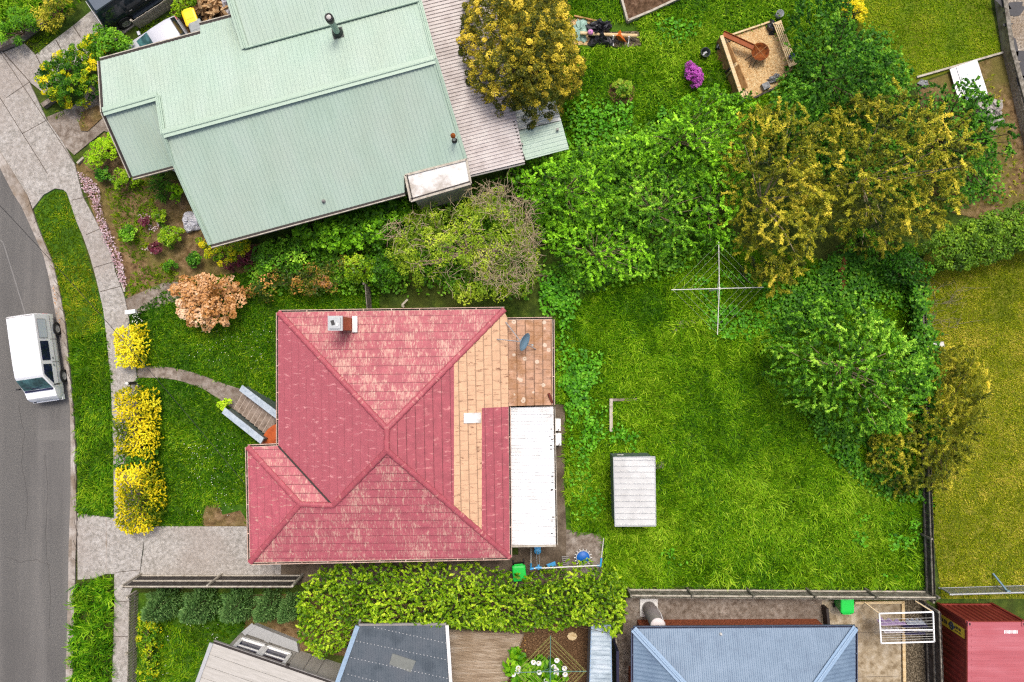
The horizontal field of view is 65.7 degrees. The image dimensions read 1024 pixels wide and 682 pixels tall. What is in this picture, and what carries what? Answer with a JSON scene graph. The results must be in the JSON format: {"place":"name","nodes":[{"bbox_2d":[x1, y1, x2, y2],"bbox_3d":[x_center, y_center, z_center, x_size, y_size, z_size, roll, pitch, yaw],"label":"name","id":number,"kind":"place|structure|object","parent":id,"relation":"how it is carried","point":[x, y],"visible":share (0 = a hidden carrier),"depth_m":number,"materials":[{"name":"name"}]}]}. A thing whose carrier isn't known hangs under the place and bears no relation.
{"place":"outdoors","nodes":[
{"label":"outdoors","id":0,"kind":"place"},
{"bbox_2d":[0,169,70,681],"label":"road","id":1,"kind":"structure","parent":0,"point":[32,643],"depth_m":38.00,"materials":[{"name":"grey asphalt"}]},
{"bbox_2d":[0,239,69,625],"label":"road patch","id":2,"kind":"object","parent":1,"relation":"on","point":[57,435],"visible":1,"depth_m":37.99,"materials":[{"name":"grey asphalt"}]},
{"bbox_2d":[5,313,67,403],"bbox_3d":[-22.196,0.827,37.049,1.930,1.963,4.105,-8,90,0],"label":"parked van","id":3,"kind":"object","parent":1,"relation":"on","point":[40,375],"visible":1,"depth_m":36.34,"materials":[{"name":"white metal"}]},
{"bbox_2d":[47,79,108,154],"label":"house path","id":4,"kind":"structure","parent":0,"point":[74,138],"depth_m":37.95,"materials":[{"name":"concrete"}]},
{"bbox_2d":[3,0,162,93],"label":"neighbour driveway","id":5,"kind":"structure","parent":0,"point":[25,60],"depth_m":37.95,"materials":[{"name":"concrete"}]},
{"bbox_2d":[85,0,161,29],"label":"offroad car","id":6,"kind":"object","parent":5,"relation":"on","point":[114,13],"visible":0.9,"depth_m":36.82,"materials":[{"name":"black metal"}]},
{"bbox_2d":[127,16,188,49],"bbox_3d":[-16.761,-13.702,37.231,3.370,1.503,2.052,-33,90,0],"label":"hatchback car","id":7,"kind":"object","parent":5,"relation":"on","point":[170,27],"visible":0.34,"depth_m":36.56,"materials":[{"name":"silver metal"}]},
{"bbox_2d":[67,328,116,518],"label":"verge long grass","id":8,"kind":"structure","parent":0,"point":[90,423],"depth_m":37.87,"materials":[{"name":"green plant"}]},
{"bbox_2d":[137,366,241,411],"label":"garden path","id":9,"kind":"structure","parent":0,"point":[220,391],"depth_m":37.96,"materials":[{"name":"concrete"}]},
{"bbox_2d":[136,599,249,681],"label":"cottage grass","id":10,"kind":"structure","parent":0,"point":[172,670],"depth_m":37.91,"materials":[{"name":"green plant"}]},
{"bbox_2d":[140,526,280,574],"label":"driveway","id":11,"kind":"structure","parent":0,"point":[193,550],"depth_m":37.95,"materials":[{"name":"concrete"}]},
{"bbox_2d":[127,253,380,527],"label":"front lawn","id":12,"kind":"structure","parent":0,"point":[226,509],"depth_m":38.01,"materials":[{"name":"green plant"}]},
{"bbox_2d":[112,322,150,368],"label":"yellow bush","id":13,"kind":"object","parent":12,"relation":"on","point":[125,349],"visible":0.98,"depth_m":36.90,"materials":[{"name":"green plant"}]},
{"bbox_2d":[112,385,164,459],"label":"yellow bush","id":14,"kind":"object","parent":12,"relation":"on","point":[129,423],"visible":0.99,"depth_m":36.80,"materials":[{"name":"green plant"}]},
{"bbox_2d":[113,460,166,535],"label":"yellow bush","id":15,"kind":"object","parent":12,"relation":"on","point":[123,504],"visible":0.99,"depth_m":36.78,"materials":[{"name":"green plant"}]},
{"bbox_2d":[167,272,253,332],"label":"copper bush","id":16,"kind":"object","parent":12,"relation":"on","point":[201,296],"visible":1,"depth_m":36.53,"materials":[{"name":"orange plant"}]},
{"bbox_2d":[201,503,246,525],"bbox_3d":[-13.788,8.303,38.000,2.242,0.001,1.152,0,90,0],"label":"bare patch","id":17,"kind":"object","parent":12,"relation":"on","point":[214,516],"visible":0.93,"depth_m":38.00,"materials":[{"name":"soil"}]},
{"bbox_2d":[222,385,275,443],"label":"front steps","id":18,"kind":"structure","parent":12,"relation":"on","point":[254,416],"depth_m":37.00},
{"bbox_2d":[245,254,354,303],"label":"photinia shrub","id":19,"kind":"object","parent":12,"relation":"on","point":[293,283],"visible":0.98,"depth_m":36.79,"materials":[{"name":"green plant"}]},
{"bbox_2d":[342,253,375,285],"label":"lemon shrub","id":20,"kind":"object","parent":12,"relation":"on","point":[357,276],"visible":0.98,"depth_m":36.47,"materials":[{"name":"green plant"}]},
{"bbox_2d":[1,0,1023,681],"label":"ground","id":21,"kind":"structure","parent":0,"point":[519,306],"depth_m":38.02,"materials":[{"name":"green plant"}]},
{"bbox_2d":[0,5,39,46],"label":"corner bush","id":22,"kind":"object","parent":21,"relation":"on","point":[30,20],"visible":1,"depth_m":36.84,"materials":[{"name":"green plant"}]},
{"bbox_2d":[0,152,77,680],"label":"kerb","id":23,"kind":"structure","parent":21,"relation":"on","point":[18,191],"depth_m":37.92,"materials":[{"name":"grey concrete"}]},
{"bbox_2d":[0,0,80,40],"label":"corner grass","id":24,"kind":"structure","parent":21,"relation":"on","point":[8,4],"depth_m":37.80,"materials":[{"name":"green plant"}]},
{"bbox_2d":[30,0,75,33],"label":"amber bush","id":25,"kind":"object","parent":21,"relation":"on","point":[51,4],"visible":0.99,"depth_m":37.10,"materials":[{"name":"yellow plant"}]},
{"bbox_2d":[0,52,143,681],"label":"footpath","id":26,"kind":"structure","parent":21,"relation":"on","point":[34,151],"depth_m":37.93,"materials":[{"name":"concrete"}]},
{"bbox_2d":[34,189,113,517],"bbox_3d":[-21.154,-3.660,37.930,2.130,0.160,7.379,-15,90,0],"label":"verge grass","id":27,"kind":"structure","parent":21,"relation":"on","point":[78,285],"depth_m":37.95,"materials":[{"name":"green plant"}]},
{"bbox_2d":[34,32,114,108],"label":"variegated hedge","id":28,"kind":"object","parent":21,"relation":"on","point":[44,77],"visible":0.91,"depth_m":36.46,"materials":[{"name":"green plant"}]},
{"bbox_2d":[62,572,121,681],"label":"strappy verge","id":29,"kind":"structure","parent":21,"relation":"on","point":[82,629],"depth_m":37.68,"materials":[{"name":"green plant"}]},
{"bbox_2d":[77,513,113,579],"bbox_3d":[-19.924,9.833,38.016,1.788,0.169,3.182,0,90,0],"label":"driveway apron","id":30,"kind":"object","parent":21,"relation":"on","point":[95,544],"visible":0.96,"depth_m":37.93,"materials":[{"name":"concrete"}]},
{"bbox_2d":[85,23,133,63],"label":"green bush","id":31,"kind":"object","parent":21,"relation":"on","point":[108,35],"visible":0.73,"depth_m":36.52,"materials":[{"name":"green plant"}]},
{"bbox_2d":[125,590,138,681],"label":"picket fence","id":32,"kind":"object","parent":21,"relation":"on","point":[133,645],"visible":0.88,"depth_m":37.49,"materials":[{"name":"grey wood"}]},
{"bbox_2d":[126,282,184,310],"bbox_3d":[-16.961,-2.165,38.004,3.306,0.001,1.035,-18,90,0],"label":"bed margin","id":33,"kind":"object","parent":21,"relation":"on","point":[138,301],"visible":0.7,"depth_m":38.00,"materials":[{"name":"concrete"}]},
{"bbox_2d":[76,133,263,297],"bbox_3d":[-16.357,-6.394,38.008,7.121,0.001,9.091,-22,90,0],"label":"flower bed","id":34,"kind":"object","parent":21,"relation":"on","point":[185,246],"visible":0.55,"depth_m":38.01,"materials":[{"name":"soil"}]},
{"bbox_2d":[83,132,117,169],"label":"lime bush","id":35,"kind":"object","parent":34,"relation":"on","point":[107,146],"visible":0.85,"depth_m":36.95,"materials":[{"name":"green plant"}]},
{"bbox_2d":[76,172,126,289],"bbox_3d":[-19.332,-5.355,37.752,0.789,0.380,6.096,-22,90,0],"label":"flower border","id":36,"kind":"object","parent":34,"relation":"on","point":[104,221],"visible":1,"depth_m":37.78,"materials":[{"name":"pink plant"}]},
{"bbox_2d":[27,13,182,295],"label":"garden weeds","id":37,"kind":"object","parent":34,"relation":"on","point":[142,183],"visible":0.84,"depth_m":37.93,"materials":[{"name":"green plant"}]},
{"bbox_2d":[195,237,250,266],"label":"variegated shrub","id":38,"kind":"object","parent":34,"relation":"on","point":[230,251],"visible":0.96,"depth_m":37.16,"materials":[{"name":"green plant"}]},
{"bbox_2d":[121,573,303,587],"bbox_3d":[-13.879,11.182,37.040,7.848,1.919,0.149,0,90,0],"label":"paling fence","id":39,"kind":"object","parent":21,"relation":"on","point":[221,580],"visible":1,"depth_m":37.01,"materials":[{"name":"grey wood"}]},
{"bbox_2d":[137,593,295,681],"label":"garden","id":40,"kind":"object","parent":21,"relation":"on","point":[142,601],"visible":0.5,"depth_m":38.01,"materials":[{"name":"green plant"}]},
{"bbox_2d":[135,611,163,681],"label":"border plants","id":41,"kind":"object","parent":40,"relation":"on","point":[146,639],"visible":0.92,"depth_m":37.36,"materials":[{"name":"green plant"}]},
{"bbox_2d":[140,588,188,622],"bbox_3d":[-16.448,12.380,36.616,2.201,2.768,2.084,0,90,0],"label":"cypress","id":42,"kind":"object","parent":40,"relation":"on","point":[155,609],"visible":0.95,"depth_m":36.92,"materials":[{"name":"green plant"}]},
{"bbox_2d":[179,588,222,625],"bbox_3d":[-14.663,12.463,36.553,2.170,2.894,2.162,0,90,0],"label":"cypress","id":43,"kind":"object","parent":40,"relation":"on","point":[188,610],"visible":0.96,"depth_m":36.88,"materials":[{"name":"green plant"}]},
{"bbox_2d":[218,588,260,625],"bbox_3d":[-12.910,12.456,36.609,2.176,2.782,2.088,0,90,0],"label":"cypress","id":44,"kind":"object","parent":40,"relation":"on","point":[228,612],"visible":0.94,"depth_m":36.91,"materials":[{"name":"green plant"}]},
{"bbox_2d":[195,623,340,681],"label":"cream house","id":45,"kind":"structure","parent":21,"relation":"on","point":[255,652],"depth_m":35.30,"materials":[{"name":"grey paint"}]},
{"bbox_2d":[251,235,320,279],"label":"mixed shrub","id":46,"kind":"object","parent":21,"relation":"on","point":[268,263],"visible":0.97,"depth_m":36.72,"materials":[{"name":"green plant"}]},
{"bbox_2d":[244,594,353,655],"bbox_3d":[-10.228,13.637,38.002,5.303,0.001,3.030,0,90,0],"label":"conifer bed","id":47,"kind":"object","parent":21,"relation":"on","point":[290,628],"visible":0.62,"depth_m":38.00,"materials":[{"name":"soil"}]},
{"bbox_2d":[252,588,285,623],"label":"cypress","id":48,"kind":"object","parent":47,"relation":"on","point":[263,610],"visible":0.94,"depth_m":36.88,"materials":[{"name":"green plant"}]},
{"bbox_2d":[276,590,308,624],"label":"cypress","id":49,"kind":"object","parent":47,"relation":"on","point":[286,612],"visible":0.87,"depth_m":36.78,"materials":[{"name":"green plant"}]},
{"bbox_2d":[97,0,568,247],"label":"metal roofed house","id":50,"kind":"structure","parent":21,"relation":"on","point":[246,119],"depth_m":33.58,"materials":[{"name":"green metal"}]},
{"bbox_2d":[291,199,411,254],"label":"laurel shrub","id":51,"kind":"object","parent":21,"relation":"on","point":[321,233],"visible":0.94,"depth_m":36.28,"materials":[{"name":"green plant"}]},
{"bbox_2d":[369,248,403,294],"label":"laurel shrub","id":52,"kind":"object","parent":21,"relation":"on","point":[387,274],"visible":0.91,"depth_m":36.58,"materials":[{"name":"green plant"}]},
{"bbox_2d":[242,176,534,299],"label":"undergrowth","id":53,"kind":"object","parent":21,"relation":"on","point":[333,258],"visible":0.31,"depth_m":37.62,"materials":[{"name":"green plant"}]},
{"bbox_2d":[335,619,452,681],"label":"flat-roofed shed","id":54,"kind":"object","parent":21,"relation":"on","point":[396,652],"visible":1,"depth_m":35.36,"materials":[{"name":"grey paint"}]},
{"bbox_2d":[245,307,557,564],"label":"tiled house","id":55,"kind":"structure","parent":21,"relation":"on","point":[406,435],"depth_m":33.97,"materials":[{"name":"tile"}]},
{"bbox_2d":[281,404,601,587],"bbox_3d":[-3.409,7.424,38.035,15.606,0.130,8.788,0,90,0],"label":"side passage","id":56,"kind":"object","parent":21,"relation":"on","point":[552,554],"visible":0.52,"depth_m":37.97,"materials":[{"name":"concrete"}]},
{"bbox_2d":[378,171,544,305],"bbox_3d":[-2.158,-4.501,35.952,7.433,4.214,5.896,0,90,0],"label":"fruit tree","id":57,"kind":"object","parent":21,"relation":"on","point":[464,254],"visible":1,"depth_m":34.87,"materials":[{"name":"green plant"}]},
{"bbox_2d":[295,557,628,659],"bbox_3d":[-2.303,12.250,36.395,15.446,3.325,4.613,0,90,0],"label":"boundary hedge","id":58,"kind":"object","parent":21,"relation":"on","point":[452,594],"visible":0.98,"depth_m":35.63,"materials":[{"name":"green plant"}]},
{"bbox_2d":[449,629,523,681],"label":"timber deck","id":59,"kind":"structure","parent":21,"relation":"on","point":[479,655],"depth_m":37.78,"materials":[{"name":"brown wood"}]},
{"bbox_2d":[456,0,586,130],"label":"golden tree","id":60,"kind":"object","parent":21,"relation":"on","point":[530,54],"visible":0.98,"depth_m":32.90,"materials":[{"name":"yellow plant"}]},
{"bbox_2d":[504,623,587,681],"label":"mulch bed","id":61,"kind":"object","parent":21,"relation":"on","point":[576,648],"depth_m":38.00,"materials":[{"name":"brown soil"}]},
{"bbox_2d":[501,646,568,681],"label":"arum lily","id":62,"kind":"object","parent":61,"relation":"on","point":[515,653],"visible":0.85,"depth_m":37.26,"materials":[{"name":"green plant"}]},
{"bbox_2d":[505,144,622,234],"bbox_3d":[2.442,-7.027,35.923,5.588,4.273,4.117,0,90,0],"label":"thicket shrub","id":63,"kind":"object","parent":21,"relation":"on","point":[560,193],"visible":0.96,"depth_m":35.45,"materials":[{"name":"green plant"}]},
{"bbox_2d":[538,264,605,430],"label":"ground cover leaves","id":64,"kind":"object","parent":21,"relation":"on","point":[577,384],"visible":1,"depth_m":37.64,"materials":[{"name":"green plant"}]},
{"bbox_2d":[587,611,611,681],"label":"long shed","id":65,"kind":"structure","parent":21,"relation":"on","point":[599,659],"depth_m":35.85,"materials":[{"name":"grey metal"}]},
{"bbox_2d":[511,100,760,294],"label":"undergrowth","id":66,"kind":"object","parent":21,"relation":"on","point":[669,266],"visible":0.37,"depth_m":37.63,"materials":[{"name":"green plant"}]},
{"bbox_2d":[604,164,713,263],"bbox_3d":[6.785,-5.915,36.204,5.016,3.710,4.746,0,90,0],"label":"thicket shrub","id":67,"kind":"object","parent":21,"relation":"on","point":[651,209],"visible":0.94,"depth_m":35.69,"materials":[{"name":"green plant"}]},
{"bbox_2d":[595,83,761,181],"bbox_3d":[7.599,-9.632,35.961,7.833,4.199,4.468,0,90,0],"label":"thicket shrub","id":68,"kind":"object","parent":21,"relation":"on","point":[679,124],"visible":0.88,"depth_m":35.78,"materials":[{"name":"green plant"}]},
{"bbox_2d":[679,155,748,260],"bbox_3d":[9.431,-6.162,36.238,3.364,3.646,4.871,0,90,0],"label":"thicket shrub","id":69,"kind":"object","parent":21,"relation":"on","point":[727,214],"visible":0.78,"depth_m":35.98,"materials":[{"name":"green plant"}]},
{"bbox_2d":[628,619,857,681],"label":"brick house","id":70,"kind":"structure","parent":21,"relation":"on","point":[747,650],"depth_m":34.81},
{"bbox_2d":[727,25,793,97],"bbox_3d":[11.614,-13.498,37.995,2.982,0.110,3.360,-28,90,0],"label":"sand pit","id":71,"kind":"object","parent":21,"relation":"on","point":[757,75],"visible":0.53,"depth_m":37.94,"materials":[{"name":"beige sand"}]},
{"bbox_2d":[716,35,747,99],"bbox_3d":[10.480,-12.910,37.485,0.611,0.970,3.027,-19,90,0],"label":"timber bench","id":72,"kind":"object","parent":71,"relation":"on","point":[732,75],"visible":0.66,"depth_m":37.23,"materials":[{"name":"beige wood"}]},
{"bbox_2d":[709,96,837,297],"bbox_3d":[11.527,-6.393,34.475,4.912,7.160,9.008,0,90,0],"label":"golden conifer","id":73,"kind":"object","parent":21,"relation":"on","point":[805,234],"visible":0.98,"depth_m":34.16,"materials":[{"name":"yellow plant"}]},
{"bbox_2d":[626,586,939,599],"bbox_3d":[12.637,11.864,37.315,14.333,1.370,0.149,0,90,0],"label":"paling fence","id":74,"kind":"object","parent":21,"relation":"on","point":[807,593],"visible":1,"depth_m":37.26,"materials":[{"name":"wood"}]},
{"bbox_2d":[766,240,934,506],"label":"undergrowth","id":75,"kind":"object","parent":21,"relation":"on","point":[810,286],"visible":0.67,"depth_m":37.58,"materials":[{"name":"green plant"}]},
{"bbox_2d":[822,600,900,681],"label":"slab","id":76,"kind":"structure","parent":21,"relation":"on","point":[878,661],"depth_m":37.97,"materials":[{"name":"beige concrete"}]},
{"bbox_2d":[864,600,934,643],"bbox_3d":[17.873,12.962,37.163,3.040,1.675,1.847,0,90,0],"label":"folding clothesline","id":77,"kind":"object","parent":76,"relation":"on","point":[933,629],"visible":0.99,"depth_m":36.33,"materials":[{"name":"white paint"}]},
{"bbox_2d":[787,77,988,260],"bbox_3d":[16.234,-7.334,33.974,7.281,8.162,7.052,30,90,0],"label":"golden conifer","id":78,"kind":"object","parent":21,"relation":"on","point":[950,144],"visible":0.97,"depth_m":33.33,"materials":[{"name":"yellow plant"}]},
{"bbox_2d":[878,243,936,288],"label":"holly shrub","id":79,"kind":"object","parent":21,"relation":"on","point":[901,269],"visible":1,"depth_m":36.58,"materials":[{"name":"green plant"}]},
{"bbox_2d":[900,600,926,681],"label":"gravel strip","id":80,"kind":"object","parent":21,"relation":"on","point":[915,663],"visible":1,"depth_m":37.99,"materials":[{"name":"grey gravel"}]},
{"bbox_2d":[920,600,943,681],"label":"paling fence","id":81,"kind":"object","parent":80,"relation":"on","point":[934,667],"visible":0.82,"depth_m":37.06,"materials":[{"name":"grey wood"}]},
{"bbox_2d":[888,75,1019,214],"bbox_3d":[20.150,-9.250,35.622,3.165,4.881,6.405,-26,90,0],"label":"dark tree","id":82,"kind":"object","parent":21,"relation":"on","point":[969,106],"visible":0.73,"depth_m":34.76,"materials":[{"name":"green plant"}]},
{"bbox_2d":[917,54,1023,236],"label":"soil yard","id":83,"kind":"structure","parent":21,"relation":"on","point":[996,66],"depth_m":38.00,"materials":[{"name":"brown soil"}]},
{"bbox_2d":[957,59,986,99],"bbox_3d":[21.913,-12.408,37.775,1.029,0.090,1.786,-18,90,0],"label":"roofing sheet","id":84,"kind":"object","parent":83,"relation":"on","point":[970,70],"visible":0.58,"depth_m":37.75,"materials":[{"name":"white metal"}]},
{"bbox_2d":[937,602,1023,681],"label":"shipping container","id":85,"kind":"object","parent":21,"relation":"on","point":[982,642],"visible":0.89,"depth_m":35.40,"materials":[{"name":"red metal"}]},
{"bbox_2d":[994,0,1023,100],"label":"retaining wall","id":86,"kind":"structure","parent":21,"relation":"on","point":[1009,54],"depth_m":37.42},
{"bbox_2d":[566,529,602,577],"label":"patio","id":87,"kind":"structure","parent":0,"point":[588,542],"depth_m":37.96,"materials":[{"name":"concrete"}]},
{"bbox_2d":[557,0,840,170],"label":"neighbour lawn","id":88,"kind":"structure","parent":0,"point":[618,27],"depth_m":38.01,"materials":[{"name":"green plant"}]},
{"bbox_2d":[563,13,701,160],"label":"yard weeds","id":89,"kind":"object","parent":88,"relation":"on","point":[605,114],"visible":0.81,"depth_m":37.68,"materials":[{"name":"green plant"}]},
{"bbox_2d":[620,0,679,23],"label":"raised bed","id":90,"kind":"object","parent":88,"relation":"on","point":[634,10],"visible":1,"depth_m":37.72,"materials":[{"name":"wood"}]},
{"bbox_2d":[765,0,914,139],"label":"dark tree","id":91,"kind":"object","parent":88,"relation":"on","point":[872,50],"visible":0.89,"depth_m":34.68,"materials":[{"name":"green plant"}]},
{"bbox_2d":[762,4,1010,218],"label":"undergrowth","id":92,"kind":"object","parent":88,"relation":"on","point":[911,131],"visible":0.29,"depth_m":37.63,"materials":[{"name":"green plant"}]},
{"bbox_2d":[611,597,827,681],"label":"brick house path","id":93,"kind":"structure","parent":0,"point":[678,609],"depth_m":37.97,"materials":[{"name":"brick"}]},
{"bbox_2d":[544,234,934,590],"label":"back lawn","id":94,"kind":"structure","parent":0,"point":[582,295],"depth_m":38.01,"materials":[{"name":"green plant"}]},
{"bbox_2d":[533,213,656,290],"bbox_3d":[3.875,-4.147,36.241,5.810,3.635,3.716,0,90,0],"label":"thicket shrub","id":95,"kind":"object","parent":94,"relation":"on","point":[567,247],"visible":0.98,"depth_m":36.03,"materials":[{"name":"green plant"}]},
{"bbox_2d":[610,452,655,526],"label":"garden shed","id":96,"kind":"structure","parent":94,"relation":"on","point":[633,487],"depth_m":36.09,"materials":[{"name":"white metal"}]},
{"bbox_2d":[567,266,921,579],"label":"ground cover leaves","id":97,"kind":"object","parent":94,"relation":"on","point":[743,319],"visible":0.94,"depth_m":37.69,"materials":[{"name":"green plant"}]},
{"bbox_2d":[760,291,936,437],"bbox_3d":[15.176,1.102,35.253,7.539,5.603,5.838,31,90,0],"label":"apple tree","id":98,"kind":"object","parent":94,"relation":"on","point":[899,408],"visible":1,"depth_m":34.71,"materials":[{"name":"green plant"}]},
{"bbox_2d":[914,285,935,602],"bbox_3d":[19.455,4.805,37.465,0.149,1.070,14.856,-2,90,0],"label":"paling fence","id":99,"kind":"object","parent":94,"relation":"on","point":[928,548],"visible":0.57,"depth_m":37.34,"materials":[{"name":"grey wood"}]},
{"bbox_2d":[905,279,947,444],"bbox_3d":[19.275,0.925,36.916,1.299,1.452,7.944,-3,90,0],"label":"fence creeper","id":100,"kind":"object","parent":99,"relation":"attached to","point":[924,304],"visible":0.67,"depth_m":36.82,"materials":[{"name":"green plant"}]},
{"bbox_2d":[866,340,996,498],"bbox_3d":[19.845,3.915,36.369,4.601,3.377,7.966,33,90,0],"label":"golden bush","id":101,"kind":"object","parent":94,"relation":"on","point":[945,468],"visible":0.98,"depth_m":36.18,"materials":[{"name":"yellow plant"}]},
{"bbox_2d":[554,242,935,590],"bbox_3d":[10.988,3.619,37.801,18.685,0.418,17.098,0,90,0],"label":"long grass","id":102,"kind":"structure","parent":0,"point":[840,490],"depth_m":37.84,"materials":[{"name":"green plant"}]},
{"bbox_2d":[853,0,1000,89],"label":"corner lawn","id":103,"kind":"structure","parent":0,"point":[937,59],"depth_m":38.01,"materials":[{"name":"green plant"}]},
{"bbox_2d":[910,230,1023,600],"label":"dry lawn","id":104,"kind":"structure","parent":0,"point":[927,257],"depth_m":38.01,"materials":[{"name":"green plant"}]},
{"bbox_2d":[916,200,1023,272],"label":"clipped hedge","id":105,"kind":"object","parent":104,"relation":"on","point":[969,247],"visible":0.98,"depth_m":36.04,"materials":[{"name":"green plant"}]},
{"bbox_2d":[939,573,1023,595],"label":"chain link fence","id":106,"kind":"object","parent":104,"relation":"on","point":[1006,591],"visible":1,"depth_m":37.36,"materials":[{"name":"grey metal"}]},
{"bbox_2d":[1005,0,1023,143],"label":"gravel terrace","id":107,"kind":"structure","parent":0,"point":[1018,27],"depth_m":37.52,"materials":[{"name":"grey gravel"}]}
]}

